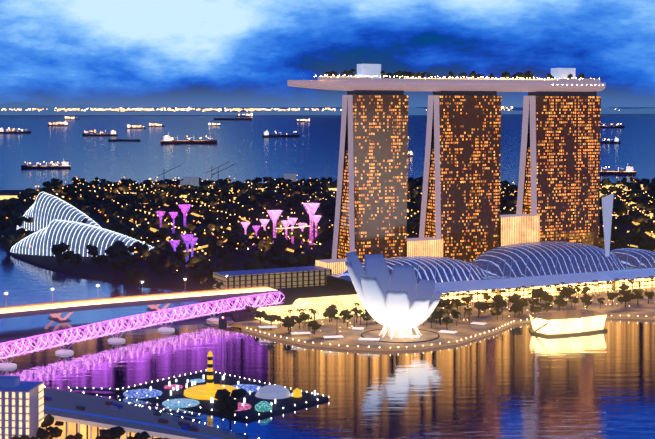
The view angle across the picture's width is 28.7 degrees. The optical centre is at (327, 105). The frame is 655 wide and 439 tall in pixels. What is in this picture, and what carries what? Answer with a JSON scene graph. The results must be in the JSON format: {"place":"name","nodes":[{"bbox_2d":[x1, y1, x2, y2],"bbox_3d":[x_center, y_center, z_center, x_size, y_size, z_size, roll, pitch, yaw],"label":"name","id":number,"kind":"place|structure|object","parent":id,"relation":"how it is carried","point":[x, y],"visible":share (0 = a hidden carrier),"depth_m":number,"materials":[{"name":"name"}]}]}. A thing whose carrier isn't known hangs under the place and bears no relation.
{"place":"outdoors","nodes":[
{"label":"outdoors","id":0,"kind":"place"},
{"bbox_2d":[0,190,75,202],"bbox_3d":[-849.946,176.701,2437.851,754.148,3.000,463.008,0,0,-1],"label":"land","id":1,"kind":"structure","parent":0,"point":[9,192],"depth_m":2580.49,"materials":[{"name":"grey"}]},
{"bbox_2d":[0,287,274,312],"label":"road bridge deck","id":2,"kind":"structure","parent":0,"point":[67,304],"depth_m":1096.79,"materials":[{"name":"grey concrete"}]},
{"bbox_2d":[5,276,227,302],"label":"street lamps","id":3,"kind":"object","parent":2,"relation":"on","point":[98,285],"depth_m":1094.07,"materials":[{"name":"white metal"}]},
{"bbox_2d":[44,388,253,438],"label":"building","id":4,"kind":"structure","parent":0,"point":[86,416],"depth_m":661.28,"materials":[{"name":"grey"}]},
{"bbox_2d":[0,107,654,438],"bbox_3d":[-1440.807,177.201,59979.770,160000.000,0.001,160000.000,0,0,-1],"label":"sea water","id":5,"kind":"structure","parent":0,"point":[517,381],"depth_m":933.44,"materials":[{"name":"blue liquid"}]},
{"bbox_2d":[0,376,43,438],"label":"building","id":6,"kind":"structure","parent":5,"relation":"on","point":[21,408],"depth_m":634.03,"materials":[{"name":"white"}]},
{"bbox_2d":[10,388,246,438],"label":"trees","id":7,"kind":"object","parent":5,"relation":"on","point":[227,405],"visible":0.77,"depth_m":647.61,"materials":[{"name":"black plant"}]},
{"bbox_2d":[0,305,263,367],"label":"bridge piers","id":8,"kind":"structure","parent":5,"relation":"on","point":[63,351],"depth_m":956.74,"materials":[{"name":"grey concrete"}]},
{"bbox_2d":[67,387,201,416],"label":"float link bridges","id":9,"kind":"structure","parent":5,"relation":"on","point":[146,407],"depth_m":742.52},
{"bbox_2d":[0,286,280,321],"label":"road bridge","id":10,"kind":"structure","parent":5,"relation":"on","point":[52,312],"depth_m":1084.12,"materials":[{"name":"beige concrete"}]},
{"bbox_2d":[0,291,284,358],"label":"pedestrian bridge","id":11,"kind":"structure","parent":5,"relation":"on","point":[113,330],"depth_m":973.65,"materials":[{"name":"purple"}]},
{"bbox_2d":[117,351,328,420],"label":"floating platform","id":12,"kind":"structure","parent":5,"relation":"on","point":[196,391],"depth_m":771.73,"materials":[{"name":"grey"}]},
{"bbox_2d":[68,369,328,417],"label":"platform edge lights","id":13,"kind":"object","parent":12,"relation":"on","point":[200,407],"visible":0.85,"depth_m":789.38},
{"bbox_2d":[219,317,226,385],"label":"floodlight mast","id":14,"kind":"object","parent":12,"relation":"on","point":[222,322],"visible":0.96,"depth_m":790.52,"materials":[{"name":"grey metal"}]},
{"bbox_2d":[0,107,635,174],"bbox_3d":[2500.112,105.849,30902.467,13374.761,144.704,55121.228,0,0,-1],"label":"cargo ships","id":15,"kind":"object","parent":5,"relation":"on","point":[629,170],"visible":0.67,"depth_m":6441.67,"materials":[{"name":"grey metal"}]},
{"bbox_2d":[1,106,629,168],"bbox_3d":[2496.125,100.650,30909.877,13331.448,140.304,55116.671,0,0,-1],"label":"ship lights","id":16,"kind":"object","parent":15,"relation":"on","point":[201,137],"visible":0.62,"depth_m":10884.25},
{"bbox_2d":[0,185,654,351],"bbox_3d":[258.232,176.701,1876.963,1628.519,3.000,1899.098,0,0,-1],"label":"gardens and bayfront land","id":17,"kind":"object","parent":5,"relation":"on","point":[86,267],"visible":0.06,"depth_m":1402.09,"materials":[{"name":"green plant"}]},
{"bbox_2d":[17,192,101,230],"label":"dome","id":18,"kind":"object","parent":17,"relation":"on","point":[44,210],"depth_m":1783.51,"materials":[{"name":"white glass"}]},
{"bbox_2d":[11,219,153,256],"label":"conservatory dome","id":19,"kind":"structure","parent":17,"relation":"on","point":[77,237],"depth_m":1504.11,"materials":[{"name":"white glass"}]},
{"bbox_2d":[156,203,320,265],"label":"supertrees","id":20,"kind":"object","parent":17,"relation":"on","point":[273,214],"visible":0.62,"depth_m":1608.88,"materials":[{"name":"purple"}]},
{"bbox_2d":[276,225,309,228],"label":"elevated walkway","id":21,"kind":"structure","parent":20,"relation":"on","point":[293,227],"depth_m":1583.93,"materials":[{"name":"metal"}]},
{"bbox_2d":[0,162,652,216],"bbox_3d":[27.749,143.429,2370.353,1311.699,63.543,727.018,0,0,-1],"label":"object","id":22,"kind":"object","parent":17,"relation":"on","point":[193,181],"visible":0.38,"depth_m":2600.86,"materials":[{"name":"grey"}]},
{"bbox_2d":[0,176,654,281],"bbox_3d":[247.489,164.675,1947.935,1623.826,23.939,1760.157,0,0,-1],"label":"garden trees","id":23,"kind":"object","parent":17,"relation":"on","point":[198,264],"visible":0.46,"depth_m":1884.88,"materials":[{"name":"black plant"}]},
{"bbox_2d":[6,175,652,270],"bbox_3d":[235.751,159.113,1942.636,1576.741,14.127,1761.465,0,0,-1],"label":"garden lights","id":24,"kind":"object","parent":23,"relation":"on","point":[249,209],"visible":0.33,"depth_m":2116.77},
{"bbox_2d":[78,183,654,253],"bbox_3d":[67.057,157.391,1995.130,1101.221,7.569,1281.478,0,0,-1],"label":"garden lights","id":25,"kind":"object","parent":17,"relation":"on","point":[294,212],"visible":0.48,"depth_m":1880.57},
{"bbox_2d":[258,322,486,344],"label":"event canopies","id":26,"kind":"object","parent":17,"relation":"on","point":[406,336],"visible":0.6,"depth_m":963.16,"materials":[{"name":"white fabric"}]},
{"bbox_2d":[345,251,442,337],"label":"lotus-shaped museum","id":27,"kind":"structure","parent":17,"relation":"on","point":[399,297],"depth_m":962.95,"materials":[{"name":"white"}]},
{"bbox_2d":[213,194,613,288],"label":"low buildings","id":28,"kind":"structure","parent":17,"relation":"on","point":[517,228],"depth_m":1267.72,"materials":[{"name":"beige concrete"}]},
{"bbox_2d":[200,276,654,335],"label":"palm trees","id":29,"kind":"object","parent":17,"relation":"on","point":[568,291],"visible":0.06,"depth_m":1078.19,"materials":[{"name":"green plant"}]},
{"bbox_2d":[204,287,654,347],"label":"waterfront promenade","id":30,"kind":"structure","parent":17,"relation":"on","point":[464,328],"depth_m":1019.10,"materials":[{"name":"grey"}]},
{"bbox_2d":[361,326,439,342],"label":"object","id":31,"kind":"object","parent":30,"relation":"on","point":[385,327],"visible":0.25,"depth_m":963.62,"materials":[{"name":"white"}]},
{"bbox_2d":[241,315,654,350],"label":"promenade edge lights","id":32,"kind":"object","parent":30,"relation":"on","point":[412,348],"visible":0.85,"depth_m":952.64,"materials":[{"name":"grey"}]},
{"bbox_2d":[291,283,653,332],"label":"promenade lights","id":33,"kind":"object","parent":30,"relation":"on","point":[482,297],"visible":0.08,"depth_m":1085.29},
{"bbox_2d":[255,241,654,323],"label":"shopping mall","id":34,"kind":"structure","parent":17,"relation":"on","point":[573,275],"depth_m":1230.04},
{"bbox_2d":[391,250,651,280],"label":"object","id":35,"kind":"object","parent":34,"relation":"on","point":[529,266],"visible":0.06,"depth_m":1233.05,"materials":[{"name":"metal"}]},
{"bbox_2d":[332,90,600,262],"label":"hotel towers","id":36,"kind":"structure","parent":17,"relation":"on","point":[559,183],"depth_m":1339.46,"materials":[{"name":"brown glass"}]},
{"bbox_2d":[324,69,584,78],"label":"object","id":37,"kind":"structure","parent":36,"relation":"on","point":[472,74],"depth_m":1338.03,"materials":[{"name":"green plant"}]},
{"bbox_2d":[314,75,602,85],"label":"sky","id":38,"kind":"structure","parent":36,"relation":"attached to","point":[467,77],"depth_m":1332.69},
{"bbox_2d":[318,64,599,82],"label":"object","id":39,"kind":"structure","parent":36,"relation":"on","point":[367,70],"depth_m":1319.86,"materials":[{"name":"white"}]},
{"bbox_2d":[529,309,606,336],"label":"crystal pavilion","id":40,"kind":"structure","parent":5,"relation":"in","point":[565,323],"depth_m":991.52,"materials":[{"name":"yellow"}]},
{"bbox_2d":[0,102,654,114],"bbox_3d":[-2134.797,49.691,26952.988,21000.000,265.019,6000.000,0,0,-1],"label":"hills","id":41,"kind":"structure","parent":0,"point":[44,110],"depth_m":23979.05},
{"bbox_2d":[1,107,615,111],"bbox_3d":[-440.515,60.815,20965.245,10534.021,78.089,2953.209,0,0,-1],"label":"distant shore lights","id":42,"kind":"object","parent":41,"relation":"on","point":[178,109],"visible":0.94,"depth_m":20544.66},
{"bbox_2d":[80,194,654,252],"bbox_3d":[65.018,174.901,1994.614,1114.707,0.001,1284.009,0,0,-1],"label":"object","id":43,"kind":"structure","parent":0,"point":[288,249],"depth_m":1736.42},
{"bbox_2d":[287,80,605,91],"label":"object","id":44,"kind":"structure","parent":0,"point":[346,85],"depth_m":1319.27,"materials":[{"name":"grey metal"}]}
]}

